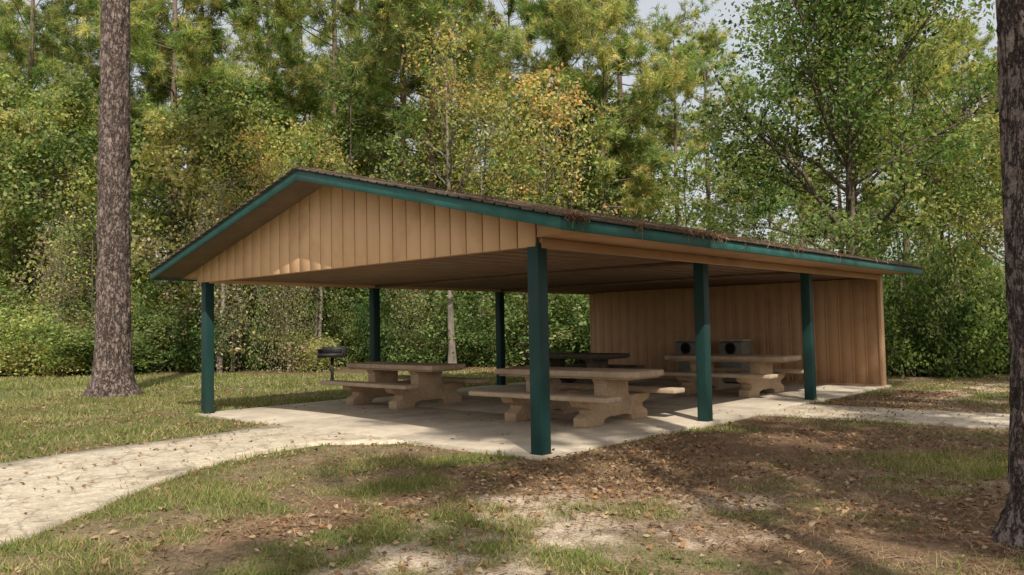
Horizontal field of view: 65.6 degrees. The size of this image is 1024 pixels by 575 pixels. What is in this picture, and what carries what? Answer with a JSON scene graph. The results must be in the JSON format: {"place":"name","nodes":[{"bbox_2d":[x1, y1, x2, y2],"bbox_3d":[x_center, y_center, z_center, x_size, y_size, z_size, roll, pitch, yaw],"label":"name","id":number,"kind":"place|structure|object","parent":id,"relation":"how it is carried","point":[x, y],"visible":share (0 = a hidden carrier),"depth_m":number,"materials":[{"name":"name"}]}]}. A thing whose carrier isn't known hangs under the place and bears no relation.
{"place":"outdoors","nodes":[
{"label":"outdoors","id":0,"kind":"place"},
{"bbox_2d":[0,0,1004,315],"label":"sky","id":1,"kind":"structure","parent":0,"point":[672,7],"materials":[{"name":"white"}]},
{"bbox_2d":[0,356,1023,574],"bbox_3d":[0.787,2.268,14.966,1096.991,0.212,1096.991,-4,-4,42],"label":"ground","id":2,"kind":"structure","parent":0,"point":[906,545],"depth_m":6.69,"materials":[{"name":"soil"}]},
{"bbox_2d":[0,337,40,375],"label":"shrub","id":3,"kind":"object","parent":2,"relation":"on","point":[4,371],"visible":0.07,"depth_m":30.36,"materials":[{"name":"green plant"}]},
{"bbox_2d":[0,118,63,338],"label":"broadleaf tree","id":4,"kind":"object","parent":2,"relation":"on","point":[5,253],"visible":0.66,"depth_m":32.22,"materials":[{"name":"green plant"}]},
{"bbox_2d":[0,283,67,375],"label":"shrub","id":5,"kind":"object","parent":2,"relation":"on","point":[14,303],"visible":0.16,"depth_m":30.46,"materials":[{"name":"green plant"}]},
{"bbox_2d":[0,63,91,302],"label":"broadleaf tree","id":6,"kind":"object","parent":2,"relation":"on","point":[6,91],"visible":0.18,"depth_m":39.78,"materials":[{"name":"green plant"}]},
{"bbox_2d":[0,305,94,376],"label":"shrub","id":7,"kind":"object","parent":2,"relation":"on","point":[48,367],"visible":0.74,"depth_m":29.13,"materials":[{"name":"green plant"}]},
{"bbox_2d":[0,84,94,371],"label":"sapling tree","id":8,"kind":"object","parent":2,"relation":"on","point":[51,138],"visible":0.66,"depth_m":32.81,"materials":[{"name":"green plant"}]},
{"bbox_2d":[0,102,95,375],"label":"broadleaf tree","id":9,"kind":"object","parent":2,"relation":"on","point":[19,130],"visible":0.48,"depth_m":32.97,"materials":[{"name":"green plant"}]},
{"bbox_2d":[0,0,99,292],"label":"pine tree","id":10,"kind":"object","parent":2,"relation":"on","point":[34,74],"visible":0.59,"depth_m":42.27,"materials":[{"name":"green plant"}]},
{"bbox_2d":[5,203,96,373],"bbox_3d":[-17.664,0.101,31.218,3.815,7.000,4.276,1,-3,-34],"label":"vine covered snag","id":11,"kind":"object","parent":2,"relation":"on","point":[57,267],"visible":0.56,"depth_m":31.31,"materials":[{"name":"green plant"}]},
{"bbox_2d":[20,333,91,374],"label":"shrub","id":12,"kind":"object","parent":2,"relation":"on","point":[58,370],"visible":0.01,"depth_m":31.04,"materials":[{"name":"green plant"}]},
{"bbox_2d":[0,0,169,227],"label":"pine tree","id":13,"kind":"object","parent":2,"relation":"on","point":[45,39],"visible":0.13,"depth_m":46.22,"materials":[{"name":"green plant"}]},
{"bbox_2d":[34,152,152,373],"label":"sapling tree","id":14,"kind":"object","parent":2,"relation":"on","point":[87,196],"visible":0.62,"depth_m":30.62,"materials":[{"name":"green plant"}]},
{"bbox_2d":[0,60,201,332],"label":"broadleaf tree","id":15,"kind":"object","parent":2,"relation":"on","point":[73,93],"visible":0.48,"depth_m":33.67,"materials":[{"name":"green plant"}]},
{"bbox_2d":[81,0,143,397],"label":"pine tree","id":16,"kind":"object","parent":2,"relation":"on","point":[112,375],"visible":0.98,"depth_m":20.14,"materials":[{"name":"brown plant"}]},
{"bbox_2d":[11,287,214,376],"bbox_3d":[-15.114,1.786,30.888,7.678,3.585,8.191,1,-4,-35],"label":"shrub","id":17,"kind":"object","parent":2,"relation":"on","point":[146,352],"visible":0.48,"depth_m":29.74,"materials":[{"name":"green plant"}]},
{"bbox_2d":[37,95,189,329],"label":"broadleaf tree","id":18,"kind":"object","parent":2,"relation":"on","point":[149,178],"visible":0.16,"depth_m":37.74,"materials":[{"name":"green plant"}]},
{"bbox_2d":[65,290,174,371],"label":"shrub","id":19,"kind":"object","parent":2,"relation":"on","point":[134,317],"visible":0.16,"depth_m":30.26,"materials":[{"name":"green plant"}]},
{"bbox_2d":[29,0,218,219],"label":"pine tree","id":20,"kind":"object","parent":2,"relation":"on","point":[89,8],"visible":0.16,"depth_m":42.60,"materials":[{"name":"green plant"}]},
{"bbox_2d":[72,0,270,326],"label":"pine tree","id":21,"kind":"object","parent":2,"relation":"on","point":[142,54],"visible":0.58,"depth_m":35.43,"materials":[{"name":"green plant"}]},
{"bbox_2d":[93,97,269,370],"bbox_3d":[-13.812,-2.160,33.364,6.889,11.769,6.698,0,-3,-22],"label":"broadleaf tree","id":22,"kind":"object","parent":2,"relation":"on","point":[164,126],"visible":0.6,"depth_m":32.71,"materials":[{"name":"green plant"}]},
{"bbox_2d":[133,89,239,323],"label":"sapling tree","id":23,"kind":"object","parent":2,"relation":"on","point":[187,116],"visible":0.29,"depth_m":34.19,"materials":[{"name":"green plant"}]},
{"bbox_2d":[130,260,257,370],"bbox_3d":[-13.236,1.313,33.191,5.666,4.849,6.045,0,-3,-19],"label":"shrub","id":24,"kind":"object","parent":2,"relation":"on","point":[148,287],"visible":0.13,"depth_m":32.00,"materials":[{"name":"green plant"}]},
{"bbox_2d":[139,292,253,372],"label":"shrub","id":25,"kind":"object","parent":2,"relation":"on","point":[187,357],"visible":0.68,"depth_m":30.36,"materials":[{"name":"green plant"}]},
{"bbox_2d":[97,0,301,224],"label":"pine tree","id":26,"kind":"object","parent":2,"relation":"on","point":[214,39],"visible":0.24,"depth_m":38.69,"materials":[{"name":"green plant"}]},
{"bbox_2d":[0,424,407,545],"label":"footpath","id":27,"kind":"structure","parent":2,"relation":"on","point":[23,524],"depth_m":8.94,"materials":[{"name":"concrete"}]},
{"bbox_2d":[145,174,282,372],"bbox_3d":[-11.233,-0.620,30.735,5.031,8.236,4.488,-2,-3,12],"label":"vine covered snag","id":28,"kind":"object","parent":2,"relation":"on","point":[224,290],"visible":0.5,"depth_m":30.59,"materials":[{"name":"green plant"}]},
{"bbox_2d":[142,73,309,311],"bbox_3d":[-12.787,-3.105,36.220,8.040,13.825,8.374,-4,-4,41],"label":"broadleaf tree","id":29,"kind":"object","parent":2,"relation":"on","point":[232,109],"visible":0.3,"depth_m":35.75,"materials":[{"name":"green plant"}]},
{"bbox_2d":[178,316,289,371],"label":"shrub","id":30,"kind":"object","parent":2,"relation":"on","point":[228,356],"visible":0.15,"depth_m":31.44,"materials":[{"name":"green plant"}]},
{"bbox_2d":[183,125,308,368],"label":"autumn tree","id":31,"kind":"object","parent":2,"relation":"on","point":[257,147],"visible":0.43,"depth_m":33.08,"materials":[{"name":"green plant"}]},
{"bbox_2d":[214,284,296,370],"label":"shrub","id":32,"kind":"object","parent":2,"relation":"on","point":[248,360],"visible":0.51,"depth_m":31.62,"materials":[{"name":"green plant"}]},
{"bbox_2d":[227,324,295,369],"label":"shrub","id":33,"kind":"object","parent":2,"relation":"on","point":[254,351],"visible":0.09,"depth_m":32.45,"materials":[{"name":"green plant"}]},
{"bbox_2d":[208,65,324,292],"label":"broadleaf tree","id":34,"kind":"object","parent":2,"relation":"on","point":[279,117],"visible":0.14,"depth_m":43.09,"materials":[{"name":"green plant"}]},
{"bbox_2d":[187,0,348,200],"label":"pine tree","id":35,"kind":"object","parent":2,"relation":"on","point":[242,21],"visible":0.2,"depth_m":46.10,"materials":[{"name":"green plant"}]},
{"bbox_2d":[247,285,331,372],"bbox_3d":[-8.682,0.538,30.466,3.142,5.765,3.522,2,-4,-43],"label":"vine covered snag","id":36,"kind":"object","parent":2,"relation":"on","point":[287,316],"visible":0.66,"depth_m":30.28,"materials":[{"name":"green plant"}]},
{"bbox_2d":[246,285,347,368],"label":"shrub","id":37,"kind":"object","parent":2,"relation":"on","point":[307,325],"visible":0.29,"depth_m":32.26,"materials":[{"name":"green plant"}]},
{"bbox_2d":[239,111,371,324],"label":"broadleaf tree","id":38,"kind":"object","parent":2,"relation":"on","point":[305,130],"visible":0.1,"depth_m":37.66,"materials":[{"name":"green plant"}]},
{"bbox_2d":[271,328,346,372],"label":"shrub","id":39,"kind":"object","parent":2,"relation":"on","point":[311,362],"visible":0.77,"depth_m":30.51,"materials":[{"name":"green plant"}]},
{"bbox_2d":[258,127,365,369],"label":"autumn tree","id":40,"kind":"object","parent":2,"relation":"on","point":[339,170],"visible":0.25,"depth_m":31.43,"materials":[{"name":"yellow plant"}]},
{"bbox_2d":[271,116,352,343],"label":"sapling tree","id":41,"kind":"object","parent":2,"relation":"on","point":[304,145],"visible":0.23,"depth_m":31.09,"materials":[{"name":"green plant"}]},
{"bbox_2d":[317,346,346,379],"bbox_3d":[-5.092,2.219,22.445,0.800,1.080,0.610,-1,-3,0],"label":"charcoal grill","id":42,"kind":"object","parent":2,"relation":"on","point":[332,353],"visible":0.95,"depth_m":22.46,"materials":[{"name":"black metal"}]},
{"bbox_2d":[240,0,454,289],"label":"pine tree","id":43,"kind":"object","parent":2,"relation":"on","point":[281,10],"visible":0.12,"depth_m":41.56,"materials":[{"name":"green plant"}]},
{"bbox_2d":[270,0,434,299],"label":"pine tree","id":44,"kind":"object","parent":2,"relation":"on","point":[351,34],"visible":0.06,"depth_m":46.63,"materials":[{"name":"green plant"}]},
{"bbox_2d":[312,306,392,362],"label":"shrub","id":45,"kind":"object","parent":2,"relation":"on","point":[355,345],"visible":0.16,"depth_m":33.00,"materials":[{"name":"green plant"}]},
{"bbox_2d":[287,42,418,324],"bbox_3d":[-7.393,-3.753,36.008,6.407,14.960,4.977,-2,-3,13],"label":"sapling tree","id":46,"kind":"object","parent":2,"relation":"on","point":[349,108],"visible":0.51,"depth_m":35.92,"materials":[{"name":"green plant"}]},
{"bbox_2d":[291,287,419,366],"bbox_3d":[-6.642,1.682,33.783,5.924,3.777,5.553,0,-3,-13],"label":"shrub","id":47,"kind":"object","parent":2,"relation":"on","point":[338,334],"visible":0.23,"depth_m":32.73,"materials":[{"name":"green plant"}]},
{"bbox_2d":[310,88,426,317],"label":"broadleaf tree","id":48,"kind":"object","parent":2,"relation":"on","point":[367,171],"visible":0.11,"depth_m":40.37,"materials":[{"name":"green plant"}]},
{"bbox_2d":[331,287,439,361],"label":"shrub","id":49,"kind":"object","parent":2,"relation":"on","point":[365,329],"visible":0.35,"depth_m":31.23,"materials":[{"name":"green plant"}]},
{"bbox_2d":[290,0,486,319],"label":"pine tree","id":50,"kind":"object","parent":2,"relation":"on","point":[361,65],"visible":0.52,"depth_m":35.58,"materials":[{"name":"green plant"}]},
{"bbox_2d":[358,124,434,317],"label":"sapling tree","id":51,"kind":"object","parent":2,"relation":"on","point":[395,177],"visible":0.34,"depth_m":32.59,"materials":[{"name":"green plant"}]},
{"bbox_2d":[353,290,462,361],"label":"shrub","id":52,"kind":"object","parent":2,"relation":"on","point":[406,323],"visible":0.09,"depth_m":32.99,"materials":[{"name":"green plant"}]},
{"bbox_2d":[380,289,446,361],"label":"tree","id":53,"kind":"object","parent":2,"relation":"on","point":[414,296],"visible":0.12,"depth_m":31.63,"materials":[{"name":"green plant"}]},
{"bbox_2d":[348,289,510,364],"bbox_3d":[-3.530,1.549,31.216,5.733,3.720,5.374,0,-3,-22],"label":"shrub","id":54,"kind":"object","parent":2,"relation":"on","point":[418,353],"visible":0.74,"depth_m":30.43,"materials":[{"name":"green plant"}]},
{"bbox_2d":[344,0,535,359],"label":"pine tree","id":55,"kind":"object","parent":2,"relation":"on","point":[499,37],"visible":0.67,"depth_m":34.05,"materials":[{"name":"green plant"}]},
{"bbox_2d":[408,131,482,307],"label":"broadleaf tree","id":56,"kind":"object","parent":2,"relation":"on","point":[456,182],"visible":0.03,"depth_m":40.52,"materials":[{"name":"green plant"}]},
{"bbox_2d":[360,0,558,311],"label":"pine tree","id":57,"kind":"object","parent":2,"relation":"on","point":[414,85],"visible":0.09,"depth_m":41.76,"materials":[{"name":"green plant"}]},
{"bbox_2d":[381,4,539,362],"bbox_3d":[-2.085,-3.521,30.081,5.360,13.733,7.690,2,-4,-47],"label":"slender tree","id":58,"kind":"object","parent":2,"relation":"on","point":[452,357],"visible":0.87,"depth_m":29.93,"materials":[{"name":"green plant"}]},
{"bbox_2d":[411,64,552,331],"bbox_3d":[-1.309,-3.030,34.223,6.507,13.118,6.366,-1,-3,-1],"label":"autumn tree","id":59,"kind":"object","parent":2,"relation":"on","point":[462,146],"visible":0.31,"depth_m":33.79,"materials":[{"name":"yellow plant"}]},
{"bbox_2d":[437,301,527,367],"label":"shrub","id":60,"kind":"object","parent":2,"relation":"on","point":[468,351],"visible":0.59,"depth_m":30.73,"materials":[{"name":"green plant"}]},
{"bbox_2d":[407,0,570,293],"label":"pine tree","id":61,"kind":"object","parent":2,"relation":"on","point":[510,4],"visible":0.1,"depth_m":47.70,"materials":[{"name":"green plant"}]},
{"bbox_2d":[433,60,555,320],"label":"sapling tree","id":62,"kind":"object","parent":2,"relation":"on","point":[480,106],"visible":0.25,"depth_m":35.17,"materials":[{"name":"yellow plant"}]},
{"bbox_2d":[0,0,1004,361],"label":"distant trees","id":63,"kind":"object","parent":2,"relation":"on","point":[320,44],"visible":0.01,"depth_m":55.01,"materials":[{"name":"green plant"}]},
{"bbox_2d":[432,290,589,365],"bbox_3d":[1.668,1.193,31.935,7.854,4.423,8.379,-2,-3,17],"label":"shrub","id":64,"kind":"object","parent":2,"relation":"on","point":[556,329],"visible":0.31,"depth_m":30.13,"materials":[{"name":"green plant"}]},
{"bbox_2d":[0,363,1023,574],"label":"leaf litter","id":65,"kind":"object","parent":2,"relation":"on","point":[799,513],"visible":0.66,"depth_m":7.27,"materials":[{"name":"brown plant"}]},
{"bbox_2d":[464,143,569,344],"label":"broadleaf tree","id":66,"kind":"object","parent":2,"relation":"on","point":[505,187],"visible":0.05,"depth_m":36.78,"materials":[{"name":"green plant"}]},
{"bbox_2d":[478,130,567,365],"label":"sapling tree","id":67,"kind":"object","parent":2,"relation":"on","point":[508,167],"visible":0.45,"depth_m":31.29,"materials":[{"name":"green plant"}]},
{"bbox_2d":[148,166,923,460],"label":"picnic pavilion","id":68,"kind":"structure","parent":2,"relation":"on","point":[654,291],"depth_m":13.45,"materials":[{"name":"wood"}]},
{"bbox_2d":[320,362,488,408],"bbox_3d":[-2.170,1.930,15.988,2.720,0.800,2.160,-4,-4,43],"label":"picnic table","id":69,"kind":"object","parent":68,"relation":"on","point":[422,381],"visible":1,"depth_m":15.64,"materials":[{"name":"concrete"}]},
{"bbox_2d":[468,366,684,427],"bbox_3d":[1.025,1.705,12.717,2.720,0.800,2.160,-4,-4,41],"label":"picnic table","id":70,"kind":"object","parent":68,"relation":"on","point":[611,388],"visible":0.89,"depth_m":12.34,"materials":[{"name":"concrete"}]},
{"bbox_2d":[508,352,644,383],"bbox_3d":[1.605,2.064,20.055,2.720,0.800,2.160,-4,-4,42],"label":"picnic table","id":71,"kind":"object","parent":68,"relation":"on","point":[592,360],"visible":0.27,"depth_m":19.66,"materials":[{"name":"concrete"}]},
{"bbox_2d":[675,339,695,371],"bbox_3d":[4.679,1.899,20.694,0.621,1.078,0.616,-4,-4,42],"label":"litter bin","id":72,"kind":"object","parent":68,"relation":"on","point":[685,346],"visible":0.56,"depth_m":20.53,"materials":[{"name":"black metal"}]},
{"bbox_2d":[663,354,803,397],"bbox_3d":[4.685,1.852,16.983,2.720,0.800,2.160,-4,-4,42],"label":"picnic table","id":73,"kind":"object","parent":68,"relation":"on","point":[763,374],"visible":0.85,"depth_m":16.56,"materials":[{"name":"concrete"}]},
{"bbox_2d":[719,339,752,383],"bbox_3d":[5.603,1.840,19.854,0.621,1.078,0.616,-4,-4,42],"label":"litter bin","id":74,"kind":"object","parent":68,"relation":"on","point":[736,346],"visible":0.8,"depth_m":19.66,"materials":[{"name":"black metal"}]},
{"bbox_2d":[460,57,625,214],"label":"autumn tree","id":75,"kind":"object","parent":2,"relation":"on","point":[530,80],"visible":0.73,"depth_m":33.10,"materials":[{"name":"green plant"}]},
{"bbox_2d":[514,295,577,363],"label":"shrub","id":76,"kind":"object","parent":2,"relation":"on","point":[549,322],"visible":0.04,"depth_m":31.25,"materials":[{"name":"green plant"}]},
{"bbox_2d":[499,69,625,362],"bbox_3d":[2.518,-2.996,34.132,5.533,12.920,4.298,1,-4,-36],"label":"sapling tree","id":77,"kind":"object","parent":2,"relation":"on","point":[568,89],"visible":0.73,"depth_m":34.14,"materials":[{"name":"green plant"}]},
{"bbox_2d":[477,0,649,201],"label":"pine tree","id":78,"kind":"object","parent":2,"relation":"on","point":[530,8],"visible":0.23,"depth_m":40.25,"materials":[{"name":"green plant"}]},
{"bbox_2d":[548,295,589,362],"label":"shrub","id":79,"kind":"object","parent":2,"relation":"on","point":[576,310],"visible":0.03,"depth_m":32.18,"materials":[{"name":"green plant"}]},
{"bbox_2d":[548,294,590,363],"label":"shrub","id":80,"kind":"object","parent":2,"relation":"on","point":[585,341],"visible":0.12,"depth_m":30.68,"materials":[{"name":"green plant"}]},
{"bbox_2d":[568,303,589,343],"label":"shrub","id":81,"kind":"object","parent":2,"relation":"on","point":[583,314],"visible":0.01,"depth_m":29.07,"materials":[{"name":"green plant"}]},
{"bbox_2d":[504,67,662,300],"bbox_3d":[3.118,-3.675,40.257,8.253,14.770,7.558,-3,-3,27],"label":"broadleaf tree","id":82,"kind":"object","parent":2,"relation":"on","point":[614,96],"visible":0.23,"depth_m":39.16,"materials":[{"name":"green plant"}]},
{"bbox_2d":[525,0,715,218],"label":"pine tree","id":83,"kind":"object","parent":2,"relation":"on","point":[611,15],"visible":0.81,"depth_m":36.63,"materials":[{"name":"green plant"}]},
{"bbox_2d":[536,0,734,215],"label":"pine tree","id":84,"kind":"object","parent":2,"relation":"on","point":[668,24],"visible":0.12,"depth_m":46.45,"materials":[{"name":"green plant"}]},
{"bbox_2d":[573,115,698,228],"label":"broadleaf tree","id":85,"kind":"object","parent":2,"relation":"on","point":[651,214],"visible":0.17,"depth_m":41.11,"materials":[{"name":"green plant"}]},
{"bbox_2d":[598,25,727,225],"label":"pine tree","id":86,"kind":"object","parent":2,"relation":"on","point":[661,43],"visible":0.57,"depth_m":40.06,"materials":[{"name":"green plant"}]},
{"bbox_2d":[649,137,740,235],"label":"sapling tree","id":87,"kind":"object","parent":2,"relation":"on","point":[680,182],"visible":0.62,"depth_m":32.58,"materials":[{"name":"green plant"}]},
{"bbox_2d":[637,20,772,230],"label":"pine tree","id":88,"kind":"object","parent":2,"relation":"on","point":[711,32],"visible":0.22,"depth_m":43.74,"materials":[{"name":"green plant"}]},
{"bbox_2d":[693,151,816,245],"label":"broadleaf tree","id":89,"kind":"object","parent":2,"relation":"on","point":[751,197],"visible":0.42,"depth_m":38.07,"materials":[{"name":"green plant"}]},
{"bbox_2d":[659,0,1000,314],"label":"oak tree","id":90,"kind":"object","parent":2,"relation":"on","point":[825,19],"visible":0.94,"depth_m":24.86,"materials":[{"name":"green plant"}]},
{"bbox_2d":[760,404,1009,430],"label":"footpath","id":91,"kind":"structure","parent":2,"relation":"on","point":[976,419],"depth_m":12.48,"materials":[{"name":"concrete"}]},
{"bbox_2d":[822,0,981,285],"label":"pine tree","id":92,"kind":"object","parent":2,"relation":"on","point":[925,89],"visible":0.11,"depth_m":40.95,"materials":[{"name":"green plant"}]},
{"bbox_2d":[883,293,922,375],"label":"shrub","id":93,"kind":"object","parent":2,"relation":"on","point":[890,370],"visible":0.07,"depth_m":22.04,"materials":[{"name":"green plant"}]},
{"bbox_2d":[833,75,978,345],"bbox_3d":[12.238,-1.991,25.221,4.077,9.520,3.167,0,-3,-14],"label":"sapling tree","id":94,"kind":"object","parent":2,"relation":"on","point":[878,132],"visible":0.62,"depth_m":25.16,"materials":[{"name":"green plant"}]},
{"bbox_2d":[863,218,1009,376],"bbox_3d":[12.005,0.362,21.694,3.674,4.685,3.444,0,-3,-22],"label":"shrub","id":95,"kind":"object","parent":2,"relation":"on","point":[943,263],"visible":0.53,"depth_m":21.11,"materials":[{"name":"green plant"}]},
{"bbox_2d":[877,110,1002,330],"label":"broadleaf tree","id":96,"kind":"object","parent":2,"relation":"on","point":[941,218],"visible":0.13,"depth_m":29.48,"materials":[{"name":"green plant"}]},
{"bbox_2d":[887,17,1000,240],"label":"pine tree","id":97,"kind":"object","parent":2,"relation":"on","point":[954,44],"visible":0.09,"depth_m":45.20,"materials":[{"name":"green plant"}]},
{"bbox_2d":[883,270,1008,378],"bbox_3d":[11.046,1.063,21.376,5.065,3.720,4.542,-1,-3,-1],"label":"shrub","id":98,"kind":"object","parent":2,"relation":"on","point":[901,361],"visible":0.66,"depth_m":20.92,"materials":[{"name":"green plant"}]},
{"bbox_2d":[893,96,1000,305],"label":"sapling tree","id":99,"kind":"object","parent":2,"relation":"on","point":[960,208],"visible":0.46,"depth_m":26.01,"materials":[{"name":"green plant"}]},
{"bbox_2d":[884,297,1009,376],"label":"shrub","id":100,"kind":"object","parent":2,"relation":"on","point":[927,351],"visible":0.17,"depth_m":21.24,"materials":[{"name":"green plant"}]},
{"bbox_2d":[891,242,1010,373],"bbox_3d":[13.722,0.716,22.585,5.556,3.881,5.208,-1,-3,-2],"label":"shrub","id":101,"kind":"object","parent":2,"relation":"on","point":[1000,268],"visible":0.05,"depth_m":21.55,"materials":[{"name":"green plant"}]},
{"bbox_2d":[896,290,1010,373],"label":"shrub","id":102,"kind":"object","parent":2,"relation":"on","point":[1005,360],"visible":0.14,"depth_m":21.59,"materials":[{"name":"green plant"}]},
{"bbox_2d":[936,113,1005,300],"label":"broadleaf tree","id":103,"kind":"object","parent":2,"relation":"on","point":[981,227],"visible":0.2,"depth_m":27.45,"materials":[{"name":"green plant"}]},
{"bbox_2d":[990,0,1023,550],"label":"pine tree","id":104,"kind":"object","parent":2,"relation":"on","point":[1009,528],"visible":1,"depth_m":5.48,"materials":[{"name":"brown plant"}]},
{"bbox_2d":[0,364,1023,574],"bbox_3d":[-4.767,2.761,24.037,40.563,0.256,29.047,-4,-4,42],"label":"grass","id":105,"kind":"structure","parent":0,"point":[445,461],"depth_m":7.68,"materials":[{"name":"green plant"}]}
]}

